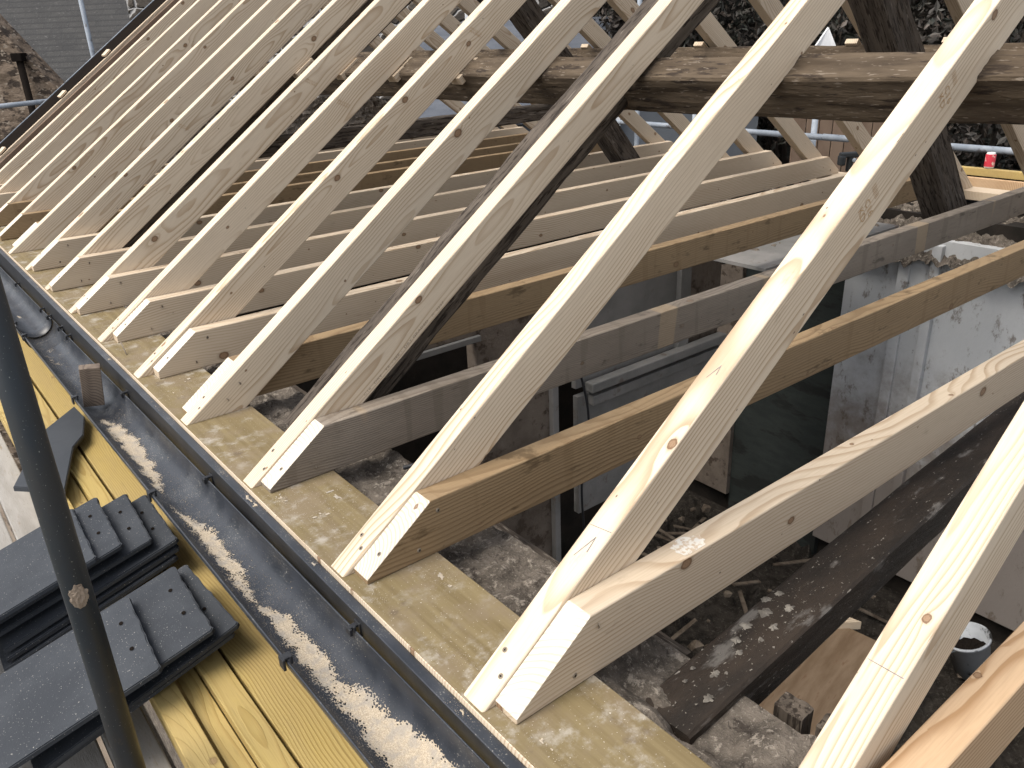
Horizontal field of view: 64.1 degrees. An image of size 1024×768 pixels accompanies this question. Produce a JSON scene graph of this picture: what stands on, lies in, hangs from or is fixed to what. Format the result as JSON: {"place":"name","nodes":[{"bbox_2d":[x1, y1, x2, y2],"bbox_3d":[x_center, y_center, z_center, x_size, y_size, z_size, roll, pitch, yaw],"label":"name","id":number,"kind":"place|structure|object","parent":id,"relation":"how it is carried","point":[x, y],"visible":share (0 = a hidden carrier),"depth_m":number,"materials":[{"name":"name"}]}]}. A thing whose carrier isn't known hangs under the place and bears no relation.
{"place":"outdoors","nodes":[
{"label":"outdoors","id":0,"kind":"place"},
{"bbox_2d":[0,0,129,81],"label":"slate house","id":1,"kind":"structure","parent":0,"point":[52,33],"depth_m":15.71,"materials":[{"name":"grey stone"}]},
{"bbox_2d":[0,276,145,767],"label":"scaffold pole","id":2,"kind":"object","parent":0,"point":[23,415],"visible":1,"depth_m":1.17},
{"bbox_2d":[0,512,107,767],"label":"scaffold board","id":3,"kind":"object","parent":2,"relation":"attached to","point":[90,755],"depth_m":1.60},
{"bbox_2d":[0,433,171,767],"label":"scaffold board","id":4,"kind":"object","parent":2,"relation":"attached to","point":[18,508],"depth_m":2.40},
{"bbox_2d":[539,0,765,121],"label":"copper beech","id":5,"kind":"object","parent":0,"point":[608,11],"visible":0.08,"depth_m":9.43,"materials":[{"name":"brown plant"}]},
{"bbox_2d":[639,489,1023,767],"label":"floor","id":6,"kind":"structure","parent":0,"point":[1012,754],"depth_m":4.86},
{"bbox_2d":[236,228,726,561],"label":"partition wall","id":7,"kind":"structure","parent":6,"relation":"on","point":[552,527],"depth_m":4.14,"materials":[{"name":"paint"}]},
{"bbox_2d":[561,496,1023,767],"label":"floor debris","id":8,"kind":"object","parent":6,"relation":"on","point":[869,623],"visible":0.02,"depth_m":4.76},
{"bbox_2d":[641,504,961,678],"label":"broken laths","id":9,"kind":"object","parent":8,"relation":"on","point":[695,645],"visible":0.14,"depth_m":4.82,"materials":[{"name":"brown wood"}]},
{"bbox_2d":[759,628,875,735],"bbox_3d":[1.654,1.524,4.130,0.600,0.019,0.840,20,34,39],"label":"plywood sheet","id":10,"kind":"object","parent":8,"relation":"on","point":[819,679],"visible":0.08,"depth_m":4.19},
{"bbox_2d":[949,622,991,679],"bbox_3d":[2.351,1.382,4.200,0.243,0.217,0.229,-30,20,-29],"label":"bucket","id":11,"kind":"object","parent":8,"relation":"on","point":[970,654],"visible":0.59,"depth_m":4.17,"materials":[{"name":"white plastic"}]},
{"bbox_2d":[847,0,966,218],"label":"truss rafter","id":12,"kind":"object","parent":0,"point":[889,26],"visible":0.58,"depth_m":3.03,"materials":[{"name":"brown wood"}]},
{"bbox_2d":[356,43,1023,59],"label":"purlin","id":13,"kind":"object","parent":12,"relation":"on","point":[711,52],"visible":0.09,"depth_m":3.92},
{"bbox_3d":[-1.200,0.397,2.439,0.210,0.035,6.700,-19,29,-34],"label":"scaffold board","id":14,"kind":"object","parent":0,"visible":0},
{"bbox_2d":[2,423,184,766],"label":"roof batten","id":15,"kind":"object","parent":14,"relation":"on","point":[149,700],"depth_m":1.66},
{"bbox_2d":[0,419,185,767],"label":"roof batten","id":16,"kind":"object","parent":15,"relation":"on","point":[149,699],"depth_m":1.62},
{"bbox_2d":[0,414,186,767],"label":"roof batten","id":17,"kind":"object","parent":16,"relation":"on","point":[5,425],"depth_m":1.63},
{"bbox_2d":[0,401,223,767],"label":"roof batten","id":18,"kind":"object","parent":17,"relation":"on","point":[193,745],"depth_m":1.50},
{"bbox_2d":[0,554,177,671],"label":"roof tile","id":19,"kind":"object","parent":18,"relation":"on","point":[134,584],"visible":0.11,"depth_m":1.83,"materials":[{"name":"tile"}]},
{"bbox_2d":[0,544,179,662],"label":"roof tile","id":20,"kind":"object","parent":19,"relation":"on","point":[29,644],"visible":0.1,"depth_m":1.82,"materials":[{"name":"grey stone"}]},
{"bbox_2d":[0,495,178,653],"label":"roof tile","id":21,"kind":"object","parent":20,"relation":"on","point":[162,536],"visible":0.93,"depth_m":1.85,"materials":[{"name":"grey stone"}]},
{"bbox_2d":[0,494,152,636],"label":"roof tile","id":22,"kind":"object","parent":21,"relation":"on","point":[129,528],"visible":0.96,"depth_m":1.86,"materials":[{"name":"grey stone"}]},
{"bbox_2d":[0,498,123,623],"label":"roof tile","id":23,"kind":"object","parent":22,"relation":"on","point":[100,533],"visible":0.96,"depth_m":1.88,"materials":[{"name":"grey stone"}]},
{"bbox_2d":[0,509,97,620],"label":"roof tile","id":24,"kind":"object","parent":23,"relation":"on","point":[27,574],"visible":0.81,"depth_m":1.80,"materials":[{"name":"grey stone"}]},
{"bbox_2d":[30,632,234,767],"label":"roof tile","id":25,"kind":"object","parent":18,"relation":"on","point":[34,762],"visible":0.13,"depth_m":1.56,"materials":[{"name":"grey stone"}]},
{"bbox_2d":[36,565,239,767],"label":"roof tile","id":26,"kind":"object","parent":25,"relation":"on","point":[224,624],"visible":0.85,"depth_m":1.58,"materials":[{"name":"grey stone"}]},
{"bbox_2d":[26,567,214,668],"bbox_3d":[-0.811,0.539,1.610,0.400,0.013,0.269,-33,35,-24],"label":"roof tile","id":27,"kind":"object","parent":26,"relation":"on","point":[175,621],"visible":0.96,"depth_m":1.65,"materials":[{"name":"grey stone"}]},
{"bbox_2d":[0,597,162,767],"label":"roof tile","id":28,"kind":"object","parent":27,"relation":"on","point":[47,699],"visible":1,"depth_m":1.52,"materials":[{"name":"grey stone"}]},
{"bbox_3d":[-0.933,0.491,2.118,0.045,0.026,5.700,-19,29,-34],"label":"roof batten","id":29,"kind":"object","parent":14,"relation":"on","visible":0},
{"bbox_3d":[-0.926,0.477,2.098,0.045,0.026,5.700,-19,29,-34],"label":"roof batten","id":30,"kind":"object","parent":29,"relation":"on","visible":0},
{"bbox_2d":[32,382,225,661],"bbox_3d":[-0.950,0.441,2.117,0.045,0.026,5.700,-19,29,-34],"label":"roof batten","id":31,"kind":"object","parent":30,"relation":"on","point":[77,447],"depth_m":2.65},
{"bbox_2d":[18,334,367,767],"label":"roof batten","id":32,"kind":"object","parent":31,"relation":"on","point":[306,731],"depth_m":1.66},
{"bbox_2d":[13,407,84,493],"bbox_3d":[-1.395,0.195,2.500,0.142,0.015,0.617,-10,24,-16],"label":"cut roof tile","id":33,"kind":"object","parent":32,"relation":"on","point":[66,433],"visible":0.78,"depth_m":2.53,"materials":[{"name":"stone"}]},
{"label":"ground","id":34,"kind":"structure","parent":0,"visible":0},
{"bbox_2d":[0,14,64,471],"bbox_3d":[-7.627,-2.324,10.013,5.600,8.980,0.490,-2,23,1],"label":"stone cottage","id":35,"kind":"structure","parent":34,"relation":"on","point":[28,72],"depth_m":9.40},
{"bbox_2d":[166,96,391,163],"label":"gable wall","id":36,"kind":"structure","parent":34,"relation":"on","point":[369,110],"depth_m":6.45,"materials":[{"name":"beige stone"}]},
{"bbox_2d":[126,0,553,106],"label":"dark stone house","id":37,"kind":"structure","parent":34,"relation":"on","point":[135,7],"depth_m":10.02,"materials":[{"name":"grey stone"}]},
{"bbox_2d":[123,305,816,767],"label":"stone wall","id":38,"kind":"structure","parent":34,"relation":"on","point":[509,571],"depth_m":1.37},
{"bbox_2d":[123,0,412,247],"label":"truss rafter","id":39,"kind":"object","parent":38,"relation":"on","point":[235,137],"visible":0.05,"depth_m":3.49,"materials":[{"name":"brown wood"}]},
{"bbox_2d":[259,104,552,157],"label":"collar beam","id":40,"kind":"structure","parent":39,"relation":"attached to","point":[418,128],"depth_m":4.10,"materials":[{"name":"brown wood"}]},
{"bbox_2d":[509,0,639,162],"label":"truss rafter","id":41,"kind":"object","parent":40,"relation":"attached to","point":[526,19],"visible":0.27,"depth_m":4.82,"materials":[{"name":"brown wood"}]},
{"bbox_2d":[0,226,711,767],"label":"wall plate","id":42,"kind":"object","parent":38,"relation":"on","point":[592,722],"depth_m":1.34,"materials":[{"name":"brown wood"}]},
{"bbox_2d":[0,0,171,161],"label":"verge trim","id":43,"kind":"structure","parent":42,"relation":"on","point":[71,85],"depth_m":5.46,"materials":[{"name":"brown wood"}]},
{"bbox_2d":[0,0,179,168],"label":"verge board","id":44,"kind":"object","parent":42,"relation":"on","point":[78,92],"visible":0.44,"depth_m":5.34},
{"bbox_2d":[0,0,196,183],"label":"rafter","id":45,"kind":"object","parent":42,"relation":"on","point":[78,104],"visible":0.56,"depth_m":5.13,"materials":[{"name":"brown wood"}]},
{"bbox_2d":[0,0,218,192],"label":"rafter","id":46,"kind":"object","parent":42,"relation":"on","point":[105,97],"visible":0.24,"depth_m":4.84,"materials":[{"name":"brown wood"}]},
{"bbox_2d":[0,0,240,208],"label":"rafter","id":47,"kind":"object","parent":42,"relation":"on","point":[82,141],"visible":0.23,"depth_m":4.55,"materials":[{"name":"brown wood"}]},
{"bbox_2d":[0,0,267,232],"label":"rafter","id":48,"kind":"object","parent":42,"relation":"on","point":[96,153],"visible":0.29,"depth_m":4.26,"materials":[{"name":"brown wood"}]},
{"bbox_2d":[8,0,296,253],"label":"rafter","id":49,"kind":"object","parent":42,"relation":"on","point":[89,189],"visible":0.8,"depth_m":3.94,"materials":[{"name":"brown wood"}]},
{"bbox_2d":[25,0,328,269],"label":"rafter","id":50,"kind":"object","parent":42,"relation":"on","point":[124,187],"visible":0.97,"depth_m":3.67,"materials":[{"name":"brown wood"}]},
{"bbox_2d":[45,0,365,289],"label":"rafter","id":51,"kind":"object","parent":42,"relation":"on","point":[158,192],"visible":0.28,"depth_m":3.38,"materials":[{"name":"brown wood"}]},
{"bbox_2d":[69,0,410,313],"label":"rafter","id":52,"kind":"object","parent":42,"relation":"on","point":[170,227],"visible":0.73,"depth_m":3.08,"materials":[{"name":"brown wood"}]},
{"bbox_2d":[0,142,519,240],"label":"joist","id":53,"kind":"object","parent":42,"relation":"on","point":[20,225],"visible":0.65,"depth_m":4.83,"materials":[{"name":"brown wood"}]},
{"bbox_2d":[0,248,525,767],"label":"fascia board","id":54,"kind":"object","parent":42,"relation":"attached to","point":[480,738],"visible":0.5,"depth_m":1.51,"materials":[{"name":"plastic"}]},
{"bbox_2d":[0,267,490,767],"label":"gutter","id":55,"kind":"object","parent":54,"relation":"attached to","point":[327,622],"visible":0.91,"depth_m":1.55,"materials":[{"name":"plastic"}]},
{"bbox_2d":[79,363,104,406],"bbox_3d":[-1.201,0.003,2.336,0.054,0.115,0.040,-7,23,-26],"label":"wood offcut","id":56,"kind":"object","parent":55,"relation":"in","point":[91,384],"visible":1,"depth_m":2.32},
{"bbox_2d":[9,282,457,767],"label":"sawdust","id":57,"kind":"object","parent":55,"relation":"in","point":[395,744],"visible":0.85,"depth_m":1.30},
{"bbox_2d":[98,0,461,341],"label":"rafter","id":58,"kind":"object","parent":42,"relation":"on","point":[229,223],"visible":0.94,"depth_m":2.78,"materials":[{"name":"brown wood"}]},
{"bbox_2d":[134,0,526,377],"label":"rafter","id":59,"kind":"object","parent":42,"relation":"on","point":[238,287],"visible":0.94,"depth_m":2.49,"materials":[{"name":"brown wood"}]},
{"bbox_2d":[31,141,673,271],"bbox_3d":[-0.417,-1.087,4.549,4.080,0.109,0.052,-19,29,-34],"label":"joist","id":60,"kind":"object","parent":42,"relation":"on","point":[62,252],"visible":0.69,"depth_m":4.21,"materials":[{"name":"brown wood"}]},
{"bbox_2d":[49,152,729,291],"bbox_3d":[-0.168,-0.972,4.259,4.096,0.109,0.051,-19,29,-34],"label":"joist","id":61,"kind":"object","parent":42,"relation":"on","point":[85,270],"visible":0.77,"depth_m":3.78,"materials":[{"name":"brown wood"}]},
{"bbox_2d":[181,0,606,424],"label":"rafter","id":62,"kind":"object","parent":42,"relation":"on","point":[272,347],"visible":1,"depth_m":2.17,"materials":[{"name":"brown wood"}]},
{"bbox_2d":[76,150,781,314],"bbox_3d":[0.082,-0.856,3.968,4.080,0.109,0.052,-19,29,-34],"label":"joist","id":63,"kind":"object","parent":42,"relation":"on","point":[107,292],"visible":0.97,"depth_m":3.55,"materials":[{"name":"brown wood"}]},
{"bbox_2d":[243,0,703,487],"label":"rafter","id":64,"kind":"object","parent":42,"relation":"on","point":[363,371],"visible":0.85,"depth_m":1.89,"materials":[{"name":"brown wood"}]},
{"bbox_2d":[113,156,838,342],"bbox_3d":[0.332,-0.741,3.678,4.040,0.109,0.052,-19,29,-34],"label":"joist","id":65,"kind":"object","parent":42,"relation":"on","point":[158,314],"visible":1,"depth_m":3.16,"materials":[{"name":"brown wood"}]},
{"bbox_2d":[153,172,846,378],"bbox_3d":[0.582,-0.625,3.388,4.030,0.109,0.052,-19,29,-34],"label":"joist","id":66,"kind":"object","parent":42,"relation":"on","point":[197,347],"visible":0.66,"depth_m":2.93,"materials":[{"name":"brown wood"}]},
{"bbox_2d":[182,177,916,412],"bbox_3d":[0.771,-0.538,3.167,4.075,0.109,0.047,-19,29,-34],"label":"joist","id":67,"kind":"object","parent":42,"relation":"on","point":[315,356],"visible":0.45,"depth_m":2.64,"materials":[{"name":"brown wood"}]},
{"bbox_2d":[713,222,898,271],"bbox_3d":[1.274,-0.702,3.910,1.070,0.104,0.620,-19,29,-34],"label":"ceiling board","id":68,"kind":"object","parent":67,"relation":"attached to","point":[766,257],"visible":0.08,"depth_m":3.59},
{"bbox_2d":[331,0,844,576],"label":"rafter","id":69,"kind":"object","parent":42,"relation":"on","point":[487,412],"visible":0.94,"depth_m":1.59,"materials":[{"name":"brown wood"}]},
{"bbox_2d":[261,187,1023,492],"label":"joist","id":70,"kind":"object","parent":42,"relation":"on","point":[330,442],"visible":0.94,"depth_m":2.17,"materials":[{"name":"grey wood"}]},
{"bbox_2d":[354,240,1023,583],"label":"joist","id":71,"kind":"object","parent":42,"relation":"on","point":[435,517],"visible":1,"depth_m":1.66,"materials":[{"name":"brown wood"}]},
{"bbox_2d":[464,0,1023,711],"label":"rafter","id":72,"kind":"object","parent":42,"relation":"on","point":[632,514],"visible":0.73,"depth_m":1.29,"materials":[{"name":"brown wood"}]},
{"bbox_2d":[496,340,1023,723],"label":"joist","id":73,"kind":"object","parent":42,"relation":"on","point":[591,631],"visible":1,"depth_m":1.33,"materials":[{"name":"brown wood"}]},
{"bbox_2d":[799,401,1023,767],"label":"rafter","id":74,"kind":"object","parent":42,"relation":"on","point":[878,704],"visible":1,"depth_m":0.92,"materials":[{"name":"brown wood"}]},
{"bbox_2d":[881,622,1023,767],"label":"joist","id":75,"kind":"object","parent":42,"relation":"on","point":[975,719],"depth_m":0.95,"materials":[{"name":"brown wood"}]},
{"bbox_2d":[291,385,691,658],"bbox_3d":[-1.435,-0.335,3.324,0.036,0.058,5.500,-19,29,-34],"label":"ledger strip","id":76,"kind":"object","parent":38,"relation":"attached to","point":[659,634],"depth_m":1.58,"materials":[{"name":"brown wood"}]},
{"bbox_2d":[284,0,720,425],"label":"truss rafter","id":77,"kind":"object","parent":38,"relation":"on","point":[414,352],"visible":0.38,"depth_m":2.06,"materials":[{"name":"brown wood"}]},
{"bbox_2d":[239,49,1023,124],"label":"purlin","id":78,"kind":"object","parent":77,"relation":"on","point":[866,87],"visible":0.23,"depth_m":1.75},
{"bbox_2d":[773,692,813,733],"bbox_3d":[0.438,0.739,1.350,0.043,0.550,0.054,-20,29,-35],"label":"timber stub","id":79,"kind":"object","parent":38,"relation":"attached to","point":[793,711],"visible":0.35,"depth_m":1.23,"materials":[{"name":"brown wood"}]},
{"bbox_2d":[419,16,609,131],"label":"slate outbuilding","id":80,"kind":"structure","parent":34,"relation":"on","point":[437,107],"depth_m":9.47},
{"bbox_2d":[616,111,757,156],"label":"blue grey shed","id":81,"kind":"structure","parent":34,"relation":"on","point":[668,134],"depth_m":8.55,"materials":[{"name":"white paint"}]},
{"bbox_2d":[600,0,1020,180],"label":"ivy wall","id":82,"kind":"structure","parent":34,"relation":"on","point":[1014,34],"depth_m":11.35,"materials":[{"name":"green plant"}]},
{"bbox_2d":[810,119,817,145],"bbox_3d":[2.184,0.519,6.640,0.041,5.300,0.041,-19,29,-34],"label":"scaffold tube","id":83,"kind":"object","parent":34,"relation":"on","point":[814,126],"depth_m":5.63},
{"bbox_2d":[616,119,841,141],"bbox_3d":[1.022,-2.172,6.807,0.041,0.051,3.850,-19,29,-34],"label":"scaffold tube","id":84,"kind":"object","parent":83,"relation":"attached to","point":[812,136],"visible":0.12,"depth_m":5.88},
{"bbox_2d":[822,134,1013,154],"bbox_3d":[3.308,-1.096,4.070,0.041,0.041,3.900,-19,29,-34],"label":"scaffold tube","id":85,"kind":"object","parent":84,"relation":"attached to","point":[965,147],"visible":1,"depth_m":4.78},
{"bbox_2d":[685,0,947,163],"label":"copper beech","id":86,"kind":"object","parent":34,"relation":"on","point":[737,16],"visible":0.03,"depth_m":8.83,"materials":[{"name":"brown plant"}]},
{"bbox_2d":[789,118,883,183],"bbox_3d":[3.165,-0.218,8.634,0.865,5.390,0.020,-2,23,1],"label":"board fence","id":87,"kind":"object","parent":34,"relation":"on","point":[835,148],"depth_m":7.72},
{"bbox_2d":[679,184,1023,642],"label":"wall","id":88,"kind":"structure","parent":34,"relation":"on","point":[771,439],"depth_m":4.55,"materials":[{"name":"paint"}]},
{"bbox_2d":[646,392,1023,744],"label":"old beam","id":89,"kind":"structure","parent":88,"relation":"on","point":[905,523],"depth_m":1.42,"materials":[{"name":"wood"}]},
{"bbox_2d":[666,535,877,725],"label":"plaster splashes","id":90,"kind":"object","parent":89,"relation":"on","point":[764,612],"visible":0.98,"depth_m":1.33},
{"bbox_2d":[811,172,1009,200],"bbox_3d":[1.928,-1.211,4.801,0.130,0.045,7.350,-19,29,-34],"label":"wall plate","id":91,"kind":"object","parent":88,"relation":"on","point":[977,193],"depth_m":4.19,"materials":[{"name":"brown wood"}]},
{"bbox_2d":[0,133,527,226],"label":"joist","id":92,"kind":"object","parent":91,"relation":"on","point":[10,212],"visible":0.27,"depth_m":5.33,"materials":[{"name":"brown wood"}]},
{"bbox_2d":[0,127,528,207],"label":"joist","id":93,"kind":"object","parent":91,"relation":"on","point":[6,197],"visible":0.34,"depth_m":6.07,"materials":[{"name":"brown wood"}]},
{"bbox_2d":[12,144,601,246],"bbox_3d":[-0.727,-1.231,4.909,4.060,0.109,0.047,-19,29,-34],"label":"joist","id":94,"kind":"object","parent":91,"relation":"on","point":[295,191],"visible":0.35,"depth_m":4.82,"materials":[{"name":"brown wood"}]},
{"bbox_2d":[321,0,464,113],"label":"rafter","id":95,"kind":"object","parent":91,"relation":"on","point":[453,105],"depth_m":6.76,"materials":[{"name":"brown wood"}]},
{"bbox_2d":[396,8,538,129],"bbox_3d":[-0.433,-2.324,5.764,2.525,0.089,0.047,26,-1,-43],"label":"rafter","id":96,"kind":"object","parent":91,"relation":"on","point":[433,40],"depth_m":5.63,"materials":[{"name":"brown wood"}]},
{"bbox_2d":[412,0,533,104],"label":"rafter","id":97,"kind":"object","parent":91,"relation":"on","point":[450,24],"visible":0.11,"depth_m":5.23,"materials":[{"name":"brown wood"}]},
{"bbox_2d":[457,0,521,48],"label":"rafter","id":98,"kind":"object","parent":91,"relation":"on","point":[504,37],"depth_m":5.02,"materials":[{"name":"brown wood"}]},
{"bbox_2d":[566,45,664,143],"bbox_3d":[0.316,-1.978,4.893,2.525,0.089,0.047,26,-1,-43],"label":"rafter","id":99,"kind":"object","parent":91,"relation":"on","point":[640,126],"visible":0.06,"depth_m":5.43,"materials":[{"name":"brown wood"}]},
{"bbox_2d":[548,0,689,134],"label":"rafter","id":100,"kind":"object","parent":91,"relation":"on","point":[592,32],"depth_m":4.50,"materials":[{"name":"brown wood"}]},
{"bbox_2d":[606,0,762,153],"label":"rafter","id":101,"kind":"object","parent":91,"relation":"on","point":[745,142],"depth_m":4.08,"materials":[{"name":"brown wood"}]},
{"bbox_2d":[695,12,821,159],"bbox_3d":[1.065,-1.631,4.022,2.525,0.089,0.047,26,-1,-43],"label":"rafter","id":102,"kind":"object","parent":91,"relation":"on","point":[710,30],"visible":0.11,"depth_m":4.43,"materials":[{"name":"brown wood"}]},
{"bbox_2d":[748,0,871,155],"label":"rafter","id":103,"kind":"object","parent":91,"relation":"on","point":[858,136],"depth_m":4.11,"materials":[{"name":"brown wood"}]},
{"bbox_2d":[841,0,972,189],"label":"rafter","id":104,"kind":"object","parent":91,"relation":"on","point":[965,182],"visible":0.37,"depth_m":4.09,"materials":[{"name":"brown wood"}]},
{"bbox_2d":[944,0,1023,174],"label":"rafter","id":105,"kind":"object","parent":91,"relation":"on","point":[1014,133],"depth_m":3.50,"materials":[{"name":"brown wood"}]},
{"bbox_2d":[967,176,1023,190],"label":"eaves board","id":106,"kind":"object","parent":91,"relation":"on","point":[1010,185],"depth_m":4.35,"materials":[{"name":"brown wood"}]},
{"bbox_2d":[962,166,1023,179],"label":"edge board","id":107,"kind":"object","parent":106,"relation":"on","point":[997,173],"depth_m":4.40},
{"bbox_2d":[817,0,1023,204],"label":"copper beech","id":108,"kind":"object","parent":34,"relation":"on","point":[928,34],"visible":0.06,"depth_m":7.52,"materials":[{"name":"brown plant"}]},
{"bbox_3d":[-0.993,0.481,2.094,0.045,0.026,5.700,-19,29,-34],"label":"roof batten","id":109,"kind":"object","parent":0,"visible":0},
{"bbox_2d":[70,473,257,767],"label":"roof batten","id":110,"kind":"object","parent":109,"relation":"on","point":[198,674],"depth_m":1.60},
{"bbox_2d":[66,474,256,767],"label":"roof batten","id":111,"kind":"object","parent":110,"relation":"on","point":[229,748],"depth_m":1.55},
{"bbox_2d":[32,383,298,767],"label":"roof batten","id":112,"kind":"object","parent":110,"relation":"on","point":[259,738],"depth_m":1.56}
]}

